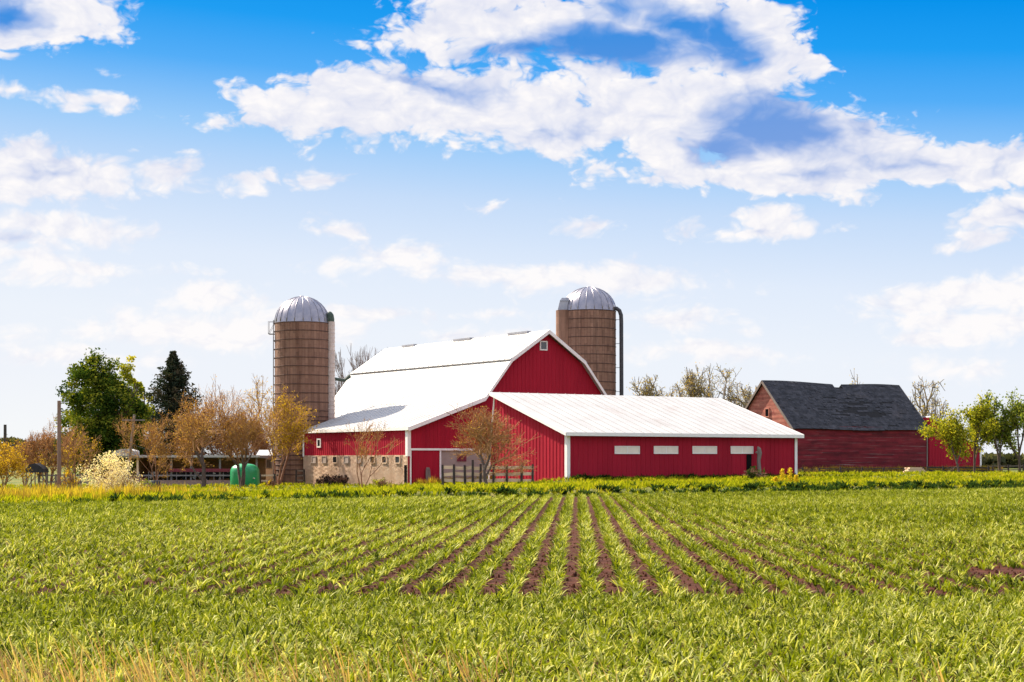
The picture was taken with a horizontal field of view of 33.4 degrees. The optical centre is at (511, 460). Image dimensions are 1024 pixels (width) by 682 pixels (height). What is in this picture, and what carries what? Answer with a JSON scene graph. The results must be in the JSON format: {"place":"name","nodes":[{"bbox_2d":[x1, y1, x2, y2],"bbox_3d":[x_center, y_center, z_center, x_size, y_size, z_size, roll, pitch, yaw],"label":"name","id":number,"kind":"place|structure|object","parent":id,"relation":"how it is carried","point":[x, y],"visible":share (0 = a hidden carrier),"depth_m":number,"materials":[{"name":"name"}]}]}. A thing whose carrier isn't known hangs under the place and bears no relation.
{"place":"outdoors","nodes":[
{"label":"outdoors","id":0,"kind":"place"},
{"bbox_2d":[0,619,953,681],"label":"dry grass","id":1,"kind":"structure","parent":0,"point":[81,678],"depth_m":14.21,"materials":[{"name":"beige plant"}]},
{"bbox_2d":[0,462,1023,503],"bbox_3d":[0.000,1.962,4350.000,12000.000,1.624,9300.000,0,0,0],"label":"ground","id":2,"kind":"structure","parent":0,"point":[13,481],"depth_m":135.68,"materials":[{"name":"green plant"}]},
{"bbox_2d":[3,425,6,472],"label":"utility pole","id":3,"kind":"object","parent":2,"relation":"on","point":[5,431],"visible":0.34,"depth_m":299.76,"materials":[{"name":"grey wood"}]},
{"bbox_2d":[0,436,32,489],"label":"bush","id":4,"kind":"object","parent":2,"relation":"on","point":[16,457],"visible":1,"depth_m":145.34,"materials":[{"name":"yellow plant"}]},
{"bbox_2d":[9,440,47,485],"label":"bush","id":5,"kind":"object","parent":2,"relation":"on","point":[23,479],"visible":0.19,"depth_m":157.99,"materials":[{"name":"brown plant"}]},
{"bbox_2d":[25,463,48,486],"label":"shelter","id":6,"kind":"object","parent":2,"relation":"on","point":[38,467],"visible":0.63,"depth_m":151.25,"materials":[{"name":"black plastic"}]},
{"bbox_2d":[4,416,87,485],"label":"bare tree","id":7,"kind":"object","parent":2,"relation":"on","point":[41,445],"visible":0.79,"depth_m":154.57,"materials":[{"name":"brown plant"}]},
{"bbox_2d":[57,401,64,487],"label":"utility pole","id":8,"kind":"object","parent":2,"relation":"on","point":[59,438],"visible":0.88,"depth_m":148.85,"materials":[{"name":"brown wood"}]},
{"bbox_2d":[38,473,88,487],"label":"board fence","id":9,"kind":"object","parent":2,"relation":"on","point":[55,475],"visible":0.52,"depth_m":151.84,"materials":[{"name":"grey wood"}]},
{"bbox_2d":[54,469,80,487],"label":"shrub","id":10,"kind":"object","parent":2,"relation":"on","point":[67,475],"visible":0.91,"depth_m":139.87,"materials":[{"name":"yellow plant"}]},
{"bbox_2d":[41,425,103,486],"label":"bare tree","id":11,"kind":"object","parent":2,"relation":"on","point":[76,456],"visible":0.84,"depth_m":153.09,"materials":[{"name":"brown plant"}]},
{"bbox_2d":[53,347,155,483],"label":"leafy tree","id":12,"kind":"object","parent":2,"relation":"on","point":[106,398],"visible":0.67,"depth_m":174.15,"materials":[{"name":"green plant"}]},
{"bbox_2d":[76,450,146,492],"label":"blossom bush","id":13,"kind":"object","parent":2,"relation":"on","point":[114,474],"visible":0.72,"depth_m":107.77,"materials":[{"name":"beige plant"}]},
{"bbox_2d":[116,355,154,481],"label":"leafy tree","id":14,"kind":"object","parent":2,"relation":"on","point":[131,380],"visible":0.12,"depth_m":204.66,"materials":[{"name":"green plant"}]},
{"bbox_2d":[110,428,162,476],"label":"bare tree","id":15,"kind":"object","parent":2,"relation":"on","point":[144,452],"visible":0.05,"depth_m":184.89,"materials":[{"name":"brown plant"}]},
{"bbox_2d":[133,479,155,490],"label":"shrub","id":16,"kind":"object","parent":2,"relation":"on","point":[149,484],"visible":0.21,"depth_m":109.96,"materials":[{"name":"brown plant"}]},
{"bbox_2d":[112,412,182,479],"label":"bare tree","id":17,"kind":"object","parent":2,"relation":"on","point":[153,435],"visible":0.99,"depth_m":149.16,"materials":[{"name":"brown plant"}]},
{"bbox_2d":[149,480,159,487],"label":"shrub","id":18,"kind":"object","parent":2,"relation":"on","point":[156,482],"visible":0.38,"depth_m":145.66,"materials":[{"name":"plant"}]},
{"bbox_2d":[146,472,165,479],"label":"cow","id":19,"kind":"object","parent":2,"relation":"on","point":[151,477],"visible":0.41,"depth_m":166.73},
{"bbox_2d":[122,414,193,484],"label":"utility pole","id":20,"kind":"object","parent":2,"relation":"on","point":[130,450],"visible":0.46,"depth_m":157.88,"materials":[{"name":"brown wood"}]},
{"bbox_2d":[161,472,187,479],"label":"cow","id":21,"kind":"object","parent":2,"relation":"on","point":[180,473],"visible":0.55,"depth_m":166.16},
{"bbox_2d":[139,351,226,454],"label":"conifer","id":22,"kind":"object","parent":2,"relation":"on","point":[174,380],"visible":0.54,"depth_m":187.17,"materials":[{"name":"green plant"}]},
{"bbox_2d":[113,449,267,485],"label":"cowshed","id":23,"kind":"structure","parent":2,"relation":"on","point":[217,463],"depth_m":165.87,"materials":[{"name":"white paint"}]},
{"bbox_2d":[160,412,233,454],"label":"bare tree","id":24,"kind":"object","parent":2,"relation":"on","point":[199,447],"visible":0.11,"depth_m":185.13,"materials":[{"name":"brown plant"}]},
{"bbox_2d":[192,472,216,479],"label":"cow","id":25,"kind":"object","parent":2,"relation":"on","point":[207,473],"visible":0.5,"depth_m":166.06},
{"bbox_2d":[159,389,268,486],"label":"bare tree","id":26,"kind":"object","parent":2,"relation":"on","point":[193,422],"visible":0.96,"depth_m":148.95,"materials":[{"name":"brown plant"}]},
{"bbox_2d":[214,472,229,479],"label":"cow","id":27,"kind":"object","parent":2,"relation":"on","point":[225,473],"visible":0.29,"depth_m":166.53},
{"bbox_2d":[198,405,268,454],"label":"bare tree","id":28,"kind":"object","parent":2,"relation":"on","point":[211,449],"visible":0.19,"depth_m":185.25,"materials":[{"name":"brown plant"}]},
{"bbox_2d":[180,374,292,486],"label":"bare tree","id":29,"kind":"object","parent":2,"relation":"on","point":[231,429],"visible":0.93,"depth_m":150.03,"materials":[{"name":"brown plant"}]},
{"bbox_2d":[230,463,259,486],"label":"plastic tank","id":30,"kind":"object","parent":2,"relation":"on","point":[252,473],"visible":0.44,"depth_m":156.99,"materials":[{"name":"green plastic"}]},
{"bbox_2d":[234,416,274,454],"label":"bare tree","id":31,"kind":"object","parent":2,"relation":"on","point":[259,447],"visible":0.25,"depth_m":185.01,"materials":[{"name":"brown plant"}]},
{"bbox_2d":[256,450,273,484],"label":"milk house","id":32,"kind":"structure","parent":2,"relation":"on","point":[269,467],"depth_m":172.00,"materials":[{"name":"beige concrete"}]},
{"bbox_2d":[260,473,275,482],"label":"board fence","id":33,"kind":"object","parent":2,"relation":"on","point":[274,475],"visible":0.51,"depth_m":159.97,"materials":[{"name":"wood"}]},
{"bbox_2d":[266,480,278,486],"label":"shrub","id":34,"kind":"object","parent":2,"relation":"on","point":[270,483],"visible":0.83,"depth_m":149.86,"materials":[{"name":"brown plant"}]},
{"bbox_2d":[233,373,319,484],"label":"willow","id":35,"kind":"object","parent":2,"relation":"on","point":[287,438],"visible":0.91,"depth_m":160.97,"materials":[{"name":"brown plant"}]},
{"bbox_2d":[295,469,304,484],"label":"board fence","id":36,"kind":"object","parent":2,"relation":"on","point":[296,475],"visible":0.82,"depth_m":165.83,"materials":[{"name":"brown wood"}]},
{"bbox_2d":[268,296,350,483],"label":"stave silo","id":37,"kind":"object","parent":2,"relation":"on","point":[304,349],"visible":0.62,"depth_m":168.39,"materials":[{"name":"brown concrete"}]},
{"bbox_2d":[316,474,343,484],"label":"shrub","id":38,"kind":"object","parent":2,"relation":"on","point":[327,479],"visible":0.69,"depth_m":159.53,"materials":[{"name":"brown plant"}]},
{"bbox_2d":[335,474,349,483],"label":"shrub","id":39,"kind":"object","parent":2,"relation":"on","point":[341,480],"visible":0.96,"depth_m":157.88,"materials":[{"name":"brown plant"}]},
{"bbox_2d":[335,343,381,395],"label":"bare tree","id":40,"kind":"object","parent":2,"relation":"on","point":[360,363],"visible":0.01,"depth_m":220.38,"materials":[{"name":"grey plant"}]},
{"bbox_2d":[339,418,402,486],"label":"bare tree","id":41,"kind":"object","parent":2,"relation":"on","point":[362,452],"visible":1,"depth_m":135.45,"materials":[{"name":"brown plant"}]},
{"bbox_2d":[372,477,393,487],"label":"shrub","id":42,"kind":"object","parent":2,"relation":"on","point":[379,483],"visible":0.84,"depth_m":132.77,"materials":[{"name":"green plant"}]},
{"bbox_2d":[426,467,430,483],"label":"wooden hatch","id":43,"kind":"object","parent":2,"relation":"on","point":[428,474],"visible":0.7,"depth_m":150.78,"materials":[{"name":"grey wood"}]},
{"bbox_2d":[303,330,606,484],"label":"gambrel barn","id":44,"kind":"structure","parent":2,"relation":"on","point":[410,394],"depth_m":159.15,"materials":[{"name":"red paint"}]},
{"bbox_2d":[404,465,406,483],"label":"side door","id":45,"kind":"structure","parent":44,"relation":"in","point":[405,466],"depth_m":150.19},
{"bbox_2d":[413,450,438,482],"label":"sliding door","id":46,"kind":"structure","parent":44,"relation":"in","point":[422,459],"depth_m":150.85,"materials":[{"name":"red paint"}]},
{"bbox_2d":[540,341,547,350],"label":"window","id":47,"kind":"structure","parent":44,"relation":"in","point":[543,344],"depth_m":157.79,"materials":[{"name":"white glass"}]},
{"bbox_2d":[441,460,533,484],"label":"board fence","id":48,"kind":"object","parent":2,"relation":"on","point":[472,474],"visible":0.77,"depth_m":125.97,"materials":[{"name":"wood"}]},
{"bbox_2d":[445,404,536,483],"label":"bare tree","id":49,"kind":"object","parent":2,"relation":"on","point":[478,430],"visible":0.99,"depth_m":121.93,"materials":[{"name":"brown plant"}]},
{"bbox_2d":[0,464,1002,500],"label":"dry weeds","id":50,"kind":"object","parent":2,"relation":"on","point":[76,490],"visible":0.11,"depth_m":85.75,"materials":[{"name":"yellow plant"}]},
{"bbox_2d":[0,436,1023,467],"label":"treeline","id":51,"kind":"object","parent":2,"relation":"on","point":[990,459],"visible":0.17,"depth_m":258.49,"materials":[{"name":"green plant"}]},
{"bbox_2d":[556,286,623,395],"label":"stave silo","id":52,"kind":"object","parent":2,"relation":"on","point":[586,319],"visible":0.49,"depth_m":183.68,"materials":[{"name":"brown concrete"}]},
{"bbox_2d":[488,392,803,482],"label":"machine shed","id":53,"kind":"structure","parent":2,"relation":"on","point":[611,435],"depth_m":133.01,"materials":[{"name":"red paint"}]},
{"bbox_2d":[614,446,639,453],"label":"window","id":54,"kind":"structure","parent":53,"relation":"in","point":[617,449],"depth_m":129.32,"materials":[{"name":"white glass"}]},
{"bbox_2d":[654,446,677,453],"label":"window","id":55,"kind":"structure","parent":53,"relation":"in","point":[657,449],"depth_m":131.35,"materials":[{"name":"white glass"}]},
{"bbox_2d":[692,446,716,453],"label":"window","id":56,"kind":"structure","parent":53,"relation":"in","point":[695,449],"depth_m":133.42,"materials":[{"name":"white glass"}]},
{"bbox_2d":[730,446,752,453],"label":"window","id":57,"kind":"structure","parent":53,"relation":"in","point":[733,449],"depth_m":135.52,"materials":[{"name":"white glass"}]},
{"bbox_2d":[747,454,751,476],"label":"doorway","id":58,"kind":"structure","parent":53,"relation":"in","point":[749,456],"depth_m":135.95,"materials":[{"name":"black"}]},
{"bbox_2d":[626,374,682,396],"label":"oak","id":59,"kind":"object","parent":2,"relation":"on","point":[649,389],"visible":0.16,"depth_m":245.17,"materials":[{"name":"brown plant"}]},
{"bbox_2d":[663,362,718,397],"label":"oak","id":60,"kind":"object","parent":2,"relation":"on","point":[692,388],"visible":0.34,"depth_m":245.44,"materials":[{"name":"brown plant"}]},
{"bbox_2d":[706,365,756,407],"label":"oak","id":61,"kind":"object","parent":2,"relation":"on","point":[731,397],"visible":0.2,"depth_m":242.16,"materials":[{"name":"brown plant"}]},
{"bbox_2d":[744,466,766,478],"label":"shrub","id":62,"kind":"object","parent":2,"relation":"on","point":[751,472],"visible":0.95,"depth_m":129.73,"materials":[{"name":"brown plant"}]},
{"bbox_2d":[755,446,761,475],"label":"dead tree stump","id":63,"kind":"object","parent":2,"relation":"on","point":[759,453],"visible":0.84,"depth_m":135.66,"materials":[{"name":"grey wood"}]},
{"bbox_2d":[779,469,786,481],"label":"yellow flower","id":64,"kind":"object","parent":2,"relation":"on","point":[782,472],"visible":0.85,"depth_m":117.98,"materials":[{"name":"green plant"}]},
{"bbox_2d":[786,467,793,481],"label":"yellow flower","id":65,"kind":"object","parent":2,"relation":"on","point":[790,471],"visible":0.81,"depth_m":117.93,"materials":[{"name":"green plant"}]},
{"bbox_2d":[744,380,927,472],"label":"old barn","id":66,"kind":"structure","parent":2,"relation":"on","point":[861,425],"depth_m":180.58,"materials":[{"name":"red wood"}]},
{"bbox_2d":[799,467,924,472],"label":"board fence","id":67,"kind":"object","parent":2,"relation":"on","point":[861,468],"visible":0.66,"depth_m":171.47,"materials":[{"name":"brown wood"}]},
{"bbox_2d":[903,468,925,472],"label":"board pile","id":68,"kind":"object","parent":2,"relation":"on","point":[913,469],"visible":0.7,"depth_m":170.13,"materials":[{"name":"beige wood"}]},
{"bbox_2d":[908,375,952,420],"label":"oak","id":69,"kind":"object","parent":2,"relation":"on","point":[925,410],"visible":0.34,"depth_m":224.65,"materials":[{"name":"plant"}]},
{"bbox_2d":[915,405,982,473],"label":"young tree","id":70,"kind":"object","parent":2,"relation":"on","point":[950,430],"visible":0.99,"depth_m":163.74,"materials":[{"name":"green plant"}]},
{"bbox_2d":[922,416,983,471],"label":"red annex","id":71,"kind":"object","parent":2,"relation":"on","point":[937,454],"visible":0.16,"depth_m":187.00,"materials":[{"name":"paint"}]},
{"bbox_2d":[927,466,989,472],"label":"board fence","id":72,"kind":"object","parent":2,"relation":"on","point":[943,467],"visible":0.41,"depth_m":170.97,"materials":[{"name":"brown wood"}]},
{"bbox_2d":[959,390,1002,472],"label":"young tree","id":73,"kind":"object","parent":2,"relation":"on","point":[978,414],"visible":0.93,"depth_m":165.74,"materials":[{"name":"green plant"}]},
{"bbox_2d":[981,390,1022,471],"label":"young tree","id":74,"kind":"object","parent":2,"relation":"on","point":[995,442],"visible":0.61,"depth_m":168.16,"materials":[{"name":"green plant"}]},
{"bbox_2d":[990,464,1023,471],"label":"board fence","id":75,"kind":"object","parent":2,"relation":"on","point":[1007,469],"visible":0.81,"depth_m":171.97,"materials":[{"name":"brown wood"}]},
{"bbox_2d":[994,388,1023,471],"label":"young tree","id":76,"kind":"object","parent":2,"relation":"on","point":[1018,411],"visible":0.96,"depth_m":167.76,"materials":[{"name":"green plant"}]},
{"bbox_2d":[0,496,1023,681],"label":"field","id":77,"kind":"structure","parent":0,"point":[572,551],"depth_m":30.81,"materials":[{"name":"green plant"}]},
{"bbox_2d":[207,655,226,672],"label":"corn plant","id":78,"kind":"object","parent":77,"relation":"on","point":[212,664],"visible":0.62,"depth_m":15.70,"materials":[{"name":"green plant"}]},
{"bbox_2d":[299,644,320,668],"bbox_3d":[-1.895,1.857,16.135,0.311,0.247,0.215,0,0,35],"label":"corn plant","id":79,"kind":"object","parent":77,"relation":"on","point":[308,655],"visible":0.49,"depth_m":16.18,"materials":[{"name":"green plant"}]},
{"bbox_2d":[383,649,409,667],"bbox_3d":[-1.099,1.868,15.922,0.294,0.223,0.280,0,0,15],"label":"corn plant","id":80,"kind":"object","parent":77,"relation":"on","point":[392,666],"visible":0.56,"depth_m":15.93,"materials":[{"name":"green plant"}]},
{"bbox_2d":[466,658,490,671],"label":"corn plant","id":81,"kind":"object","parent":77,"relation":"on","point":[474,663],"visible":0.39,"depth_m":15.75,"materials":[{"name":"green plant"}]},
{"bbox_2d":[472,650,494,664],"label":"corn plant","id":82,"kind":"object","parent":77,"relation":"on","point":[486,657],"visible":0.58,"depth_m":16.15,"materials":[{"name":"green plant"}]},
{"bbox_2d":[0,586,1023,681],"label":"corn crop","id":83,"kind":"object","parent":77,"relation":"on","point":[111,612],"visible":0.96,"depth_m":18.70,"materials":[{"name":"green plant"}]},
{"bbox_2d":[0,517,1023,605],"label":"corn rows","id":84,"kind":"object","parent":77,"relation":"on","point":[52,536],"visible":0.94,"depth_m":33.70,"materials":[{"name":"green plant"}]},
{"bbox_2d":[0,486,1023,524],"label":"corn rows","id":85,"kind":"object","parent":77,"relation":"on","point":[986,504],"visible":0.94,"depth_m":64.88,"materials":[{"name":"green plant"}]},
{"bbox_2d":[517,652,541,670],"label":"corn plant","id":86,"kind":"object","parent":77,"relation":"on","point":[537,660],"visible":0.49,"depth_m":15.88,"materials":[{"name":"green plant"}]},
{"bbox_2d":[546,658,573,673],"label":"corn plant","id":87,"kind":"object","parent":77,"relation":"on","point":[560,667],"visible":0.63,"depth_m":15.67,"materials":[{"name":"green plant"}]},
{"bbox_2d":[562,651,587,668],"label":"corn plant","id":88,"kind":"object","parent":77,"relation":"on","point":[579,663],"visible":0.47,"depth_m":15.88,"materials":[{"name":"green plant"}]},
{"bbox_2d":[618,649,643,666],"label":"corn plant","id":89,"kind":"object","parent":77,"relation":"on","point":[630,659],"visible":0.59,"depth_m":16.10,"materials":[{"name":"green plant"}]},
{"bbox_2d":[645,653,668,672],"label":"corn plant","id":90,"kind":"object","parent":77,"relation":"on","point":[663,662],"visible":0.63,"depth_m":15.85,"materials":[{"name":"green plant"}]},
{"bbox_2d":[687,650,711,667],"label":"corn plant","id":91,"kind":"object","parent":77,"relation":"on","point":[700,658],"visible":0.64,"depth_m":16.07,"materials":[{"name":"green plant"}]},
{"bbox_2d":[703,655,736,671],"bbox_3d":[1.906,1.897,15.846,0.340,0.167,0.321,0,0,-22],"label":"corn plant","id":92,"kind":"object","parent":77,"relation":"on","point":[721,662],"visible":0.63,"depth_m":15.89,"materials":[{"name":"green plant"}]},
{"bbox_2d":[781,649,804,664],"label":"corn plant","id":93,"kind":"object","parent":77,"relation":"on","point":[789,656],"visible":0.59,"depth_m":16.15,"materials":[{"name":"green plant"}]},
{"bbox_2d":[785,650,815,671],"bbox_3d":[2.646,1.855,15.744,0.322,0.250,0.223,0,0,-19],"label":"corn plant","id":94,"kind":"object","parent":77,"relation":"on","point":[798,664],"visible":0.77,"depth_m":15.71,"materials":[{"name":"green plant"}]},
{"bbox_2d":[800,663,819,674],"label":"corn plant","id":95,"kind":"object","parent":77,"relation":"on","point":[810,668],"visible":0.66,"depth_m":15.62,"materials":[{"name":"green plant"}]},
{"bbox_2d":[813,651,842,669],"bbox_3d":[2.913,1.873,15.853,0.340,0.213,0.227,0,0,23],"label":"corn plant","id":96,"kind":"object","parent":77,"relation":"on","point":[821,660],"visible":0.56,"depth_m":15.91,"materials":[{"name":"green plant"}]},
{"bbox_2d":[825,649,855,667],"bbox_3d":[3.049,1.870,15.840,0.309,0.220,0.214,0,0,15],"label":"corn plant","id":97,"kind":"object","parent":77,"relation":"on","point":[838,660],"visible":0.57,"depth_m":15.81,"materials":[{"name":"green plant"}]},
{"bbox_2d":[848,649,873,667],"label":"corn plant","id":98,"kind":"object","parent":77,"relation":"on","point":[864,662],"visible":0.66,"depth_m":15.91,"materials":[{"name":"green plant"}]},
{"bbox_2d":[892,652,922,669],"bbox_3d":[3.681,1.887,15.916,0.341,0.186,0.235,0,0,29],"label":"corn plant","id":99,"kind":"object","parent":77,"relation":"on","point":[908,661],"visible":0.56,"depth_m":15.95,"materials":[{"name":"green plant"}]},
{"bbox_2d":[911,658,936,672],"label":"corn plant","id":100,"kind":"object","parent":77,"relation":"on","point":[922,666],"visible":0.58,"depth_m":15.72,"materials":[{"name":"green plant"}]},
{"bbox_2d":[911,651,937,672],"bbox_3d":[3.832,1.873,15.896,0.291,0.215,0.244,0,0,13],"label":"corn plant","id":101,"kind":"object","parent":77,"relation":"on","point":[926,662],"visible":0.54,"depth_m":15.89,"materials":[{"name":"green plant"}]},
{"bbox_2d":[999,654,1023,669],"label":"corn plant","id":102,"kind":"object","parent":77,"relation":"on","point":[1015,666],"visible":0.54,"depth_m":15.74,"materials":[{"name":"green plant"}]},
{"bbox_2d":[0,0,1023,454],"label":"sky","id":103,"kind":"structure","parent":0,"point":[813,191],"materials":[{"name":"blue"}]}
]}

